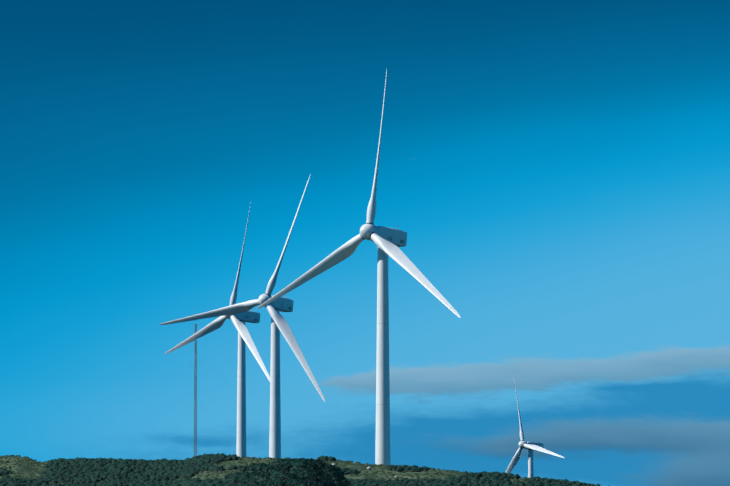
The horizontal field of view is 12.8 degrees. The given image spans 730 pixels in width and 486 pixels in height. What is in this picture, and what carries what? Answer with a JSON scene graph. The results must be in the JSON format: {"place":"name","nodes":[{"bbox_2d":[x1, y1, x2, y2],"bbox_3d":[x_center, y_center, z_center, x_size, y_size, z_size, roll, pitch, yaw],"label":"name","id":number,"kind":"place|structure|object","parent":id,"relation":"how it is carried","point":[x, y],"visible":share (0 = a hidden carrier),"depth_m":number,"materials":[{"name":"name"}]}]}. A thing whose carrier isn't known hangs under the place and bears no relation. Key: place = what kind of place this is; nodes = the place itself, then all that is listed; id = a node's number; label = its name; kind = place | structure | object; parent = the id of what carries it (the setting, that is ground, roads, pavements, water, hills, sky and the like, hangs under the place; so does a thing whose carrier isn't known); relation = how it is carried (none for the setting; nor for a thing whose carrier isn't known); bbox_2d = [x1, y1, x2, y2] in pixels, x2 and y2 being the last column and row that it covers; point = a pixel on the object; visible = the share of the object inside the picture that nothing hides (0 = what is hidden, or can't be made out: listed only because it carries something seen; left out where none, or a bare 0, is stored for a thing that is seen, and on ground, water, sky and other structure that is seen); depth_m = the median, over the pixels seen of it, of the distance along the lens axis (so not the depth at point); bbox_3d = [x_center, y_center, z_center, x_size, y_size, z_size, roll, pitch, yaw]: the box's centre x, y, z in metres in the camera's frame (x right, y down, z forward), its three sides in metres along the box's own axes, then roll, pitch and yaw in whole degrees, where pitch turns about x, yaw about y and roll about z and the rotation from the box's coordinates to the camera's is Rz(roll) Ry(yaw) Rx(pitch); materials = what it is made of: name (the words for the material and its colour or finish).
{"place":"outdoors","nodes":[
{"label":"outdoors","id":0,"kind":"place"},
{"bbox_2d":[0,457,522,483],"bbox_3d":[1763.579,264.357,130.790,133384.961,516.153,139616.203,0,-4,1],"label":"terrain","id":1,"kind":"structure","parent":0,"point":[358,468],"depth_m":755.13,"materials":[{"name":"green plant"}]},
{"bbox_2d":[157,324,221,456],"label":"met mast","id":2,"kind":"object","parent":1,"relation":"on","point":[195,377],"visible":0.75,"depth_m":1268.32,"materials":[{"name":"grey metal"}]},
{"bbox_2d":[165,203,269,456],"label":"wind turbine","id":3,"kind":"object","parent":1,"relation":"on","point":[239,320],"visible":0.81,"depth_m":1169.25,"materials":[{"name":"paint"}]},
{"bbox_2d":[159,174,324,458],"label":"wind turbine","id":4,"kind":"object","parent":1,"relation":"on","point":[279,323],"visible":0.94,"depth_m":989.35,"materials":[{"name":"paint"}]},
{"bbox_2d":[0,455,530,483],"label":"grass tussocks","id":5,"kind":"object","parent":1,"relation":"on","point":[371,475],"visible":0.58,"depth_m":756.69,"materials":[{"name":"green plant"}]},
{"bbox_2d":[221,457,351,485],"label":"bush","id":6,"kind":"object","parent":1,"relation":"on","point":[289,471],"visible":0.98,"depth_m":177.40,"materials":[{"name":"green plant"}]},
{"bbox_2d":[0,454,599,485],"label":"scrub vegetation","id":7,"kind":"object","parent":1,"relation":"on","point":[230,459],"visible":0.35,"depth_m":748.35,"materials":[{"name":"green plant"}]},
{"bbox_2d":[0,453,609,485],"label":"scrub leaves","id":8,"kind":"object","parent":1,"relation":"on","point":[206,457],"visible":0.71,"depth_m":747.85,"materials":[{"name":"green plant"}]},
{"bbox_2d":[257,71,460,464],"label":"wind turbine","id":9,"kind":"object","parent":1,"relation":"on","point":[387,241],"visible":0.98,"depth_m":800.95,"materials":[{"name":"paint"}]},
{"bbox_2d":[505,374,563,477],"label":"wind turbine","id":10,"kind":"object","parent":1,"relation":"on","point":[529,446],"visible":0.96,"depth_m":1699.36,"materials":[{"name":"grey metal"}]},
{"bbox_2d":[0,0,729,485],"label":"sky","id":11,"kind":"structure","parent":0,"point":[558,171],"materials":[{"name":"blue"}]}
]}

